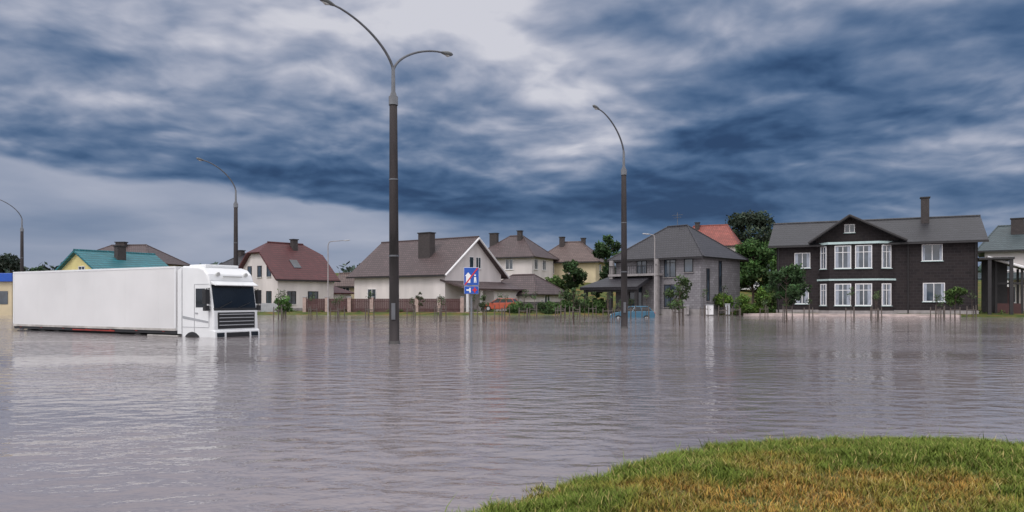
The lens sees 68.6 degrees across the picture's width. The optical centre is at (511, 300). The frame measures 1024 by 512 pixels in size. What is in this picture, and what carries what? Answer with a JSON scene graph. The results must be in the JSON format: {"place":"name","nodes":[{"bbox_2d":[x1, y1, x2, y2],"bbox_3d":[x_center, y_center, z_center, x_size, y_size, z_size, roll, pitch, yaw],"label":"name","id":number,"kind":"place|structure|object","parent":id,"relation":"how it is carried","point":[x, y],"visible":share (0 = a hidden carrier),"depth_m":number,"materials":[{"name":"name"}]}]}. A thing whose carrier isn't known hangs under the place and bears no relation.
{"place":"outdoors","nodes":[
{"label":"outdoors","id":0,"kind":"place"},
{"bbox_2d":[61,254,90,269],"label":"walls","id":1,"kind":"structure","parent":0,"point":[74,262],"depth_m":83.20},
{"bbox_2d":[55,250,167,269],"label":"roof","id":2,"kind":"structure","parent":1,"relation":"on","point":[98,260],"depth_m":84.30,"materials":[{"name":"metal"}]},
{"bbox_2d":[73,249,154,254],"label":"ridge cap","id":3,"kind":"object","parent":2,"relation":"on","point":[112,251],"visible":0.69,"depth_m":85.42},
{"bbox_2d":[114,246,125,259],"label":"chimney","id":4,"kind":"object","parent":2,"relation":"on","point":[119,253],"visible":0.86,"depth_m":85.05,"materials":[{"name":"brick"}]},
{"bbox_2d":[243,253,333,307],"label":"walls","id":5,"kind":"structure","parent":0,"point":[264,283],"depth_m":94.49,"materials":[{"name":"paint"}]},
{"bbox_2d":[247,266,317,303],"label":"window frames","id":6,"kind":"structure","parent":5,"relation":"attached to","point":[271,291],"depth_m":93.51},
{"bbox_2d":[248,266,317,303],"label":"window glass","id":7,"kind":"object","parent":6,"relation":"in","point":[289,293],"visible":0.61,"depth_m":93.80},
{"bbox_2d":[238,242,339,280],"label":"roof","id":8,"kind":"structure","parent":5,"relation":"on","point":[276,257],"depth_m":96.04,"materials":[{"name":"tile"}]},
{"bbox_2d":[290,240,297,250],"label":"chimney","id":9,"kind":"object","parent":8,"relation":"on","point":[294,245],"visible":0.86,"depth_m":98.09,"materials":[{"name":"brick"}]},
{"bbox_2d":[276,279,340,281],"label":"gutter","id":10,"kind":"object","parent":8,"relation":"attached to","point":[306,280],"visible":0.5,"depth_m":94.70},
{"bbox_2d":[334,286,353,293],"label":"annex roof","id":11,"kind":"structure","parent":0,"point":[337,290],"depth_m":100.77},
{"bbox_2d":[354,243,500,308],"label":"walls","id":12,"kind":"structure","parent":0,"point":[433,287],"depth_m":91.58,"materials":[{"name":"paint"}]},
{"bbox_2d":[368,257,479,298],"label":"window glass","id":13,"kind":"object","parent":12,"relation":"in","point":[374,290],"visible":0.52,"depth_m":93.38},
{"bbox_2d":[347,237,507,277],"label":"roof","id":14,"kind":"structure","parent":12,"relation":"on","point":[443,259],"depth_m":93.58,"materials":[{"name":"tile"}]},
{"bbox_2d":[418,233,434,257],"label":"chimney","id":15,"kind":"object","parent":14,"relation":"on","point":[426,245],"visible":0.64,"depth_m":92.74,"materials":[{"name":"brick"}]},
{"bbox_2d":[346,275,507,278],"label":"gutter","id":16,"kind":"object","parent":14,"relation":"attached to","point":[402,276],"visible":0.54,"depth_m":92.13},
{"bbox_2d":[381,236,478,242],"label":"ridge cap","id":17,"kind":"object","parent":14,"relation":"on","point":[437,239],"visible":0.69,"depth_m":95.29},
{"bbox_2d":[445,237,509,278],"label":"verge boards","id":18,"kind":"object","parent":14,"relation":"attached to","point":[465,253],"visible":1,"depth_m":91.59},
{"bbox_2d":[440,279,524,290],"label":"side lean to roof","id":19,"kind":"object","parent":12,"relation":"on","point":[495,286],"visible":0.71,"depth_m":91.40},
{"bbox_2d":[0,315,1023,511],"bbox_3d":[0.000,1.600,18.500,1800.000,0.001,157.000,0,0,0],"label":"water","id":20,"kind":"structure","parent":0,"point":[322,413],"depth_m":12.01,"materials":[{"name":"liquid"}]},
{"bbox_2d":[273,295,292,318],"bbox_3d":[-19.792,0.850,64.905,1.784,2.702,1.413,0,0,0],"label":"young tree","id":21,"kind":"object","parent":20,"relation":"in","point":[287,306],"visible":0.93,"depth_m":64.66,"materials":[{"name":"green plant"}]},
{"bbox_2d":[436,296,446,321],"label":"tree stakes","id":22,"kind":"object","parent":20,"relation":"in","point":[440,304],"visible":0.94,"depth_m":56.02,"materials":[{"name":"brown wood"}]},
{"bbox_2d":[477,295,486,321],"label":"tree stakes","id":23,"kind":"object","parent":20,"relation":"in","point":[482,300],"visible":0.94,"depth_m":55.10,"materials":[{"name":"brown wood"}]},
{"bbox_2d":[518,289,528,322],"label":"tree stakes","id":24,"kind":"object","parent":20,"relation":"in","point":[526,308],"visible":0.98,"depth_m":54.01,"materials":[{"name":"brown wood"}]},
{"bbox_2d":[555,289,564,321],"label":"tree stakes","id":25,"kind":"object","parent":20,"relation":"in","point":[559,295],"visible":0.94,"depth_m":56.01,"materials":[{"name":"brown wood"}]},
{"bbox_2d":[567,288,582,323],"bbox_3d":[4.187,0.685,50.042,1.092,3.033,0.856,0,0,0],"label":"young tree","id":26,"kind":"object","parent":20,"relation":"on","point":[576,301],"visible":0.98,"depth_m":49.93,"materials":[{"name":"green plant"}]},
{"bbox_2d":[602,293,612,322],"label":"tree stakes","id":27,"kind":"object","parent":20,"relation":"in","point":[607,298],"visible":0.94,"depth_m":53.99,"materials":[{"name":"brown wood"}]},
{"bbox_2d":[610,306,654,317],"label":"flooded car","id":28,"kind":"object","parent":20,"relation":"on","point":[639,314],"visible":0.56,"depth_m":70.14,"materials":[{"name":"blue paint"}]},
{"bbox_2d":[609,259,659,314],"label":"columns","id":29,"kind":"structure","parent":20,"relation":"on","point":[657,288],"depth_m":82.73,"materials":[{"name":"concrete"}]},
{"bbox_2d":[642,233,654,311],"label":"street lamp","id":30,"kind":"object","parent":20,"relation":"in","point":[654,267],"visible":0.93,"depth_m":69.95,"materials":[{"name":"metal"}]},
{"bbox_2d":[718,285,727,321],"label":"tree stakes","id":31,"kind":"object","parent":20,"relation":"in","point":[724,293],"visible":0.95,"depth_m":56.00,"materials":[{"name":"brown wood"}]},
{"bbox_2d":[803,297,812,319],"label":"tree stakes","id":32,"kind":"object","parent":20,"relation":"in","point":[809,303],"visible":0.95,"depth_m":62.00,"materials":[{"name":"brown wood"}]},
{"bbox_2d":[871,289,881,320],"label":"tree stakes","id":33,"kind":"object","parent":20,"relation":"in","point":[878,292],"visible":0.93,"depth_m":58.01,"materials":[{"name":"brown wood"}]},
{"bbox_2d":[930,294,941,321],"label":"tree stakes","id":34,"kind":"object","parent":20,"relation":"in","point":[936,302],"visible":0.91,"depth_m":57.00,"materials":[{"name":"brown wood"}]},
{"bbox_2d":[966,290,976,319],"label":"tree stakes","id":35,"kind":"object","parent":20,"relation":"in","point":[973,309],"visible":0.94,"depth_m":63.03,"materials":[{"name":"brown wood"}]},
{"bbox_2d":[0,0,1023,272],"label":"sky","id":36,"kind":"structure","parent":0,"point":[791,110],"materials":[{"name":"blue"}]},
{"bbox_2d":[496,257,552,279],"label":"walls","id":37,"kind":"structure","parent":0,"point":[523,265],"depth_m":119.44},
{"bbox_2d":[489,236,558,259],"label":"roof","id":38,"kind":"structure","parent":37,"relation":"on","point":[511,246],"depth_m":121.27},
{"bbox_2d":[489,233,498,246],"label":"chimney","id":39,"kind":"object","parent":38,"relation":"on","point":[493,239],"visible":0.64,"depth_m":123.70,"materials":[{"name":"brick"}]},
{"bbox_2d":[506,260,545,269],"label":"window glass","id":40,"kind":"object","parent":37,"relation":"in","point":[509,264],"visible":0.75,"depth_m":119.66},
{"bbox_2d":[553,263,604,282],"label":"walls","id":41,"kind":"structure","parent":0,"point":[591,270],"depth_m":125.59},
{"bbox_2d":[549,242,603,262],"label":"roof","id":42,"kind":"structure","parent":41,"relation":"on","point":[575,251],"depth_m":127.53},
{"bbox_2d":[257,273,1023,511],"bbox_3d":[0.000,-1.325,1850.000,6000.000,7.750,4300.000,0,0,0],"label":"ground","id":43,"kind":"structure","parent":0,"point":[748,293],"depth_m":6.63,"materials":[{"name":"plant"}]},
{"bbox_2d":[0,273,12,314],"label":"blue kiosk","id":44,"kind":"object","parent":43,"relation":"on","point":[6,293],"visible":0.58,"depth_m":80.00,"materials":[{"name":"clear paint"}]},
{"bbox_2d":[0,291,7,303],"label":"window","id":45,"kind":"structure","parent":44,"relation":"in","point":[3,294],"depth_m":79.94,"materials":[{"name":"grey glass"}]},
{"bbox_2d":[1,200,23,271],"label":"street lamp","id":46,"kind":"object","parent":43,"relation":"on","point":[21,249],"visible":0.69,"depth_m":77.89,"materials":[{"name":"metal"}]},
{"bbox_2d":[0,253,25,272],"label":"broadleaf tree","id":47,"kind":"object","parent":43,"relation":"on","point":[10,262],"visible":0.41,"depth_m":106.68,"materials":[{"name":"green plant"}]},
{"bbox_2d":[13,264,260,337],"bbox_3d":[-19.218,0.530,37.411,16.355,4.260,3.040,0,0,30],"label":"semi truck","id":48,"kind":"object","parent":43,"relation":"on","point":[207,300],"visible":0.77,"depth_m":34.78,"materials":[{"name":"paint"}]},
{"bbox_2d":[196,158,237,265],"bbox_3d":[-22.246,-3.975,56.694,0.411,13.151,3.374,0,0,42],"label":"street lamp","id":49,"kind":"object","parent":43,"relation":"on","point":[235,206],"visible":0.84,"depth_m":57.67,"materials":[{"name":"metal"}]},
{"bbox_2d":[256,303,282,311],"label":"garden fence","id":50,"kind":"object","parent":43,"relation":"on","point":[266,307],"visible":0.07,"depth_m":85.44,"materials":[{"name":"concrete"}]},
{"bbox_2d":[327,240,349,314],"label":"street lamp","id":51,"kind":"object","parent":43,"relation":"on","point":[328,279],"visible":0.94,"depth_m":79.98,"materials":[{"name":"metal"}]},
{"bbox_2d":[334,272,353,298],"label":"house","id":52,"kind":"structure","parent":43,"relation":"on","point":[346,284],"depth_m":107.94,"materials":[{"name":"concrete"}]},
{"bbox_2d":[320,0,452,343],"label":"street lamp","id":53,"kind":"object","parent":43,"relation":"on","point":[393,248],"visible":0.95,"depth_m":27.36,"materials":[{"name":"metal"}]},
{"bbox_2d":[303,297,481,312],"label":"garden fence","id":54,"kind":"object","parent":43,"relation":"on","point":[349,303],"visible":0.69,"depth_m":84.35,"materials":[{"name":"wood"}]},
{"bbox_2d":[464,267,478,357],"bbox_3d":[-1.132,0.790,20.929,0.420,3.420,0.111,0,0,-4],"label":"road sign","id":55,"kind":"object","parent":43,"relation":"on","point":[471,276],"visible":0.97,"depth_m":20.89,"materials":[{"name":"metal"}]},
{"bbox_2d":[466,290,482,311],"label":"porch posts","id":56,"kind":"object","parent":43,"relation":"on","point":[467,300],"visible":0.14,"depth_m":86.39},
{"bbox_2d":[3,261,980,272],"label":"distant trees","id":57,"kind":"object","parent":43,"relation":"on","point":[351,269],"depth_m":201.42,"materials":[{"name":"green plant"}]},
{"bbox_2d":[474,290,518,310],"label":"side wing","id":58,"kind":"structure","parent":43,"relation":"on","point":[491,296],"depth_m":91.99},
{"bbox_2d":[485,298,516,310],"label":"parked car","id":59,"kind":"object","parent":43,"relation":"on","point":[496,303],"visible":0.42,"depth_m":85.47,"materials":[{"name":"orange paint"}]},
{"bbox_2d":[506,301,562,313],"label":"green bush","id":60,"kind":"object","parent":43,"relation":"on","point":[549,307],"visible":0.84,"depth_m":84.07,"materials":[{"name":"green plant"}]},
{"bbox_2d":[501,274,569,303],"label":"garage wing","id":61,"kind":"structure","parent":43,"relation":"on","point":[544,290],"depth_m":96.46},
{"bbox_2d":[545,275,566,289],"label":"broadleaf tree","id":62,"kind":"object","parent":43,"relation":"on","point":[557,281],"visible":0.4,"depth_m":107.96,"materials":[{"name":"green plant"}]},
{"bbox_2d":[561,259,587,300],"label":"broadleaf tree","id":63,"kind":"object","parent":43,"relation":"on","point":[578,277],"visible":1,"depth_m":105.29,"materials":[{"name":"green plant"}]},
{"bbox_2d":[551,298,606,312],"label":"green bush","id":64,"kind":"object","parent":43,"relation":"on","point":[598,305],"visible":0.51,"depth_m":85.25,"materials":[{"name":"green plant"}]},
{"bbox_2d":[592,234,620,308],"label":"broadleaf tree","id":65,"kind":"object","parent":43,"relation":"on","point":[603,251],"visible":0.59,"depth_m":100.14,"materials":[{"name":"green plant"}]},
{"bbox_2d":[592,105,627,328],"bbox_3d":[5.396,-3.972,41.696,0.413,13.146,3.398,0,0,42],"label":"street lamp","id":66,"kind":"object","parent":43,"relation":"on","point":[624,321],"visible":0.96,"depth_m":42.66,"materials":[{"name":"metal"}]},
{"bbox_2d":[584,289,638,313],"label":"porch posts","id":67,"kind":"object","parent":43,"relation":"on","point":[636,297],"visible":0.59,"depth_m":83.68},
{"bbox_2d":[580,276,652,289],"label":"porch roof","id":68,"kind":"structure","parent":43,"relation":"on","point":[633,282],"depth_m":84.21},
{"bbox_2d":[264,308,1013,313],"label":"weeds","id":69,"kind":"object","parent":43,"relation":"on","point":[492,310],"visible":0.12,"depth_m":84.44,"materials":[{"name":"green plant"}]},
{"bbox_2d":[615,309,734,314],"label":"plinth","id":70,"kind":"structure","parent":43,"relation":"on","point":[691,311],"depth_m":82.25,"materials":[{"name":"concrete"}]},
{"bbox_2d":[616,258,739,308],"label":"walls","id":71,"kind":"structure","parent":70,"relation":"on","point":[730,277],"depth_m":83.10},
{"bbox_2d":[608,273,662,276],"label":"balcony slab","id":72,"kind":"structure","parent":71,"relation":"attached to","point":[644,274],"depth_m":84.14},
{"bbox_2d":[629,259,721,306],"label":"window frames","id":73,"kind":"structure","parent":71,"relation":"attached to","point":[684,271],"depth_m":82.92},
{"bbox_2d":[630,259,720,306],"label":"window glass","id":74,"kind":"object","parent":73,"relation":"in","point":[669,269],"visible":0.68,"depth_m":82.73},
{"bbox_2d":[608,226,747,260],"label":"roof","id":75,"kind":"structure","parent":71,"relation":"on","point":[674,242],"depth_m":84.54,"materials":[{"name":"tile"}]},
{"bbox_2d":[607,224,748,260],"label":"ridge cap","id":76,"kind":"object","parent":75,"relation":"on","point":[687,225],"visible":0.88,"depth_m":86.44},
{"bbox_2d":[607,256,748,261],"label":"gutter","id":77,"kind":"object","parent":75,"relation":"attached to","point":[663,259],"visible":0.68,"depth_m":82.75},
{"bbox_2d":[663,274,693,325],"bbox_3d":[10.722,0.247,48.274,1.609,3.908,1.841,0,0,-34],"label":"young tree","id":78,"kind":"object","parent":43,"relation":"on","point":[685,281],"visible":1,"depth_m":48.02,"materials":[{"name":"green plant"}]},
{"bbox_2d":[713,286,772,314],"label":"green bush","id":79,"kind":"object","parent":43,"relation":"on","point":[761,294],"visible":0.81,"depth_m":80.48,"materials":[{"name":"green plant"}]},
{"bbox_2d":[725,209,775,244],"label":"oak tree","id":80,"kind":"object","parent":43,"relation":"on","point":[755,221],"visible":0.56,"depth_m":148.22,"materials":[{"name":"green plant"}]},
{"bbox_2d":[734,237,776,303],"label":"broadleaf tree","id":81,"kind":"object","parent":43,"relation":"on","point":[754,269],"visible":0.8,"depth_m":104.73,"materials":[{"name":"green plant"}]},
{"bbox_2d":[752,293,776,312],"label":"green bush","id":82,"kind":"object","parent":43,"relation":"on","point":[772,307],"visible":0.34,"depth_m":82.73,"materials":[{"name":"green plant"}]},
{"bbox_2d":[768,253,776,292],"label":"broadleaf tree","id":83,"kind":"object","parent":43,"relation":"on","point":[772,262],"visible":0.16,"depth_m":102.86,"materials":[{"name":"green plant"}]},
{"bbox_2d":[762,263,812,321],"bbox_3d":[20.215,-0.283,54.983,3.201,4.969,3.489,0,0,0],"label":"young tree","id":84,"kind":"object","parent":43,"relation":"on","point":[796,288],"visible":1,"depth_m":54.83,"materials":[{"name":"green plant"}]},
{"bbox_2d":[743,313,959,316],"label":"terrace","id":85,"kind":"structure","parent":43,"relation":"on","point":[858,315],"depth_m":75.19,"materials":[{"name":"concrete"}]},
{"bbox_2d":[818,243,894,310],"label":"bay walls","id":86,"kind":"structure","parent":43,"relation":"on","point":[832,272],"depth_m":77.48,"materials":[{"name":"wood"}]},
{"bbox_2d":[819,241,891,244],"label":"bay cornice","id":87,"kind":"structure","parent":86,"relation":"attached to","point":[856,242],"depth_m":77.19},
{"bbox_2d":[817,278,895,280],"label":"bay band","id":88,"kind":"object","parent":86,"relation":"attached to","point":[852,279],"visible":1,"depth_m":77.66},
{"bbox_2d":[810,214,904,243],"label":"gable roof","id":89,"kind":"structure","parent":86,"relation":"on","point":[856,220],"depth_m":78.05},
{"bbox_2d":[808,214,907,243],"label":"verge board","id":90,"kind":"object","parent":89,"relation":"attached to","point":[858,219],"visible":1,"depth_m":77.11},
{"bbox_2d":[818,310,894,313],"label":"bay plinth","id":91,"kind":"structure","parent":43,"relation":"on","point":[848,312],"depth_m":77.57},
{"bbox_2d":[776,310,978,313],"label":"plinth","id":92,"kind":"structure","parent":43,"relation":"on","point":[905,311],"depth_m":76.21,"materials":[{"name":"concrete"}]},
{"bbox_2d":[777,242,977,310],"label":"walls","id":93,"kind":"structure","parent":92,"relation":"on","point":[955,267],"depth_m":76.15,"materials":[{"name":"wood"}]},
{"bbox_2d":[794,224,944,305],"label":"window frames","id":94,"kind":"structure","parent":93,"relation":"attached to","point":[842,252],"depth_m":77.42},
{"bbox_2d":[795,245,943,304],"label":"curtains","id":95,"kind":"object","parent":94,"relation":"attached to","point":[869,286],"visible":0.91,"depth_m":77.38,"materials":[{"name":"fabric"}]},
{"bbox_2d":[798,225,943,304],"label":"window glass","id":96,"kind":"object","parent":94,"relation":"in","point":[928,256],"visible":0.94,"depth_m":77.19,"materials":[{"name":"glass"}]},
{"bbox_2d":[778,243,975,313],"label":"downpipes","id":97,"kind":"object","parent":93,"relation":"attached to","point":[907,277],"visible":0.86,"depth_m":76.43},
{"bbox_2d":[768,216,988,245],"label":"roof","id":98,"kind":"structure","parent":93,"relation":"on","point":[950,229],"depth_m":78.75,"materials":[{"name":"tile"}]},
{"bbox_2d":[774,215,980,224],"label":"ridge cap","id":99,"kind":"object","parent":98,"relation":"on","point":[881,219],"visible":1,"depth_m":81.69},
{"bbox_2d":[768,240,988,247],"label":"gutter","id":100,"kind":"object","parent":98,"relation":"attached to","point":[887,243],"visible":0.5,"depth_m":75.82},
{"bbox_2d":[921,198,928,223],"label":"chimney","id":101,"kind":"object","parent":98,"relation":"on","point":[924,210],"visible":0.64,"depth_m":79.12,"materials":[{"name":"brick"}]},
{"bbox_2d":[942,286,968,319],"bbox_3d":[35.986,0.508,61.023,1.473,3.387,2.074,0,0,-42],"label":"young tree","id":102,"kind":"object","parent":43,"relation":"on","point":[954,292],"visible":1,"depth_m":60.94,"materials":[{"name":"green plant"}]},
{"bbox_2d":[978,257,1014,314],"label":"side porch","id":103,"kind":"object","parent":43,"relation":"on","point":[988,285],"visible":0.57,"depth_m":76.38,"materials":[{"name":"wood"}]},
{"bbox_2d":[987,256,1023,313],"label":"carport","id":104,"kind":"object","parent":43,"relation":"on","point":[1017,307],"visible":0.53,"depth_m":75.25,"materials":[{"name":"brown metal"}]},
{"bbox_2d":[816,218,898,242],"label":"gable wall","id":105,"kind":"structure","parent":0,"point":[864,232],"depth_m":78.31,"materials":[{"name":"wood"}]},
{"bbox_2d":[985,251,1023,307],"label":"walls","id":106,"kind":"structure","parent":0,"point":[1019,257],"depth_m":93.24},
{"bbox_2d":[978,272,1023,279],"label":"window glass","id":107,"kind":"structure","parent":106,"relation":"in","point":[1014,276],"depth_m":92.17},
{"bbox_2d":[978,226,1023,256],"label":"roof","id":108,"kind":"structure","parent":106,"relation":"on","point":[1001,238],"depth_m":95.09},
{"bbox_2d":[1011,218,1023,234],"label":"chimney","id":109,"kind":"object","parent":108,"relation":"on","point":[1017,226],"visible":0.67,"depth_m":95.61,"materials":[{"name":"brick"}]},
{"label":"plinth","id":110,"kind":"object","parent":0,"visible":0},
{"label":"walls","id":111,"kind":"object","parent":110,"relation":"on","visible":0},
{"bbox_2d":[693,225,740,245],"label":"roof","id":112,"kind":"structure","parent":111,"relation":"on","point":[722,234],"depth_m":129.32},
{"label":"plinth","id":113,"kind":"object","parent":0,"visible":0},
{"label":"walls","id":114,"kind":"object","parent":113,"relation":"on","visible":0},
{"bbox_2d":[100,245,189,265],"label":"roof","id":115,"kind":"structure","parent":114,"relation":"on","point":[166,259],"depth_m":108.96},
{"bbox_2d":[61,244,190,264],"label":"ridge cap","id":116,"kind":"object","parent":115,"relation":"on","point":[146,248],"visible":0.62,"depth_m":109.55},
{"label":"plinth","id":117,"kind":"object","parent":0,"visible":0},
{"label":"walls","id":118,"kind":"object","parent":117,"relation":"on","visible":0},
{"bbox_2d":[220,254,244,266],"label":"roof","id":119,"kind":"structure","parent":118,"relation":"on","point":[231,261],"depth_m":112.59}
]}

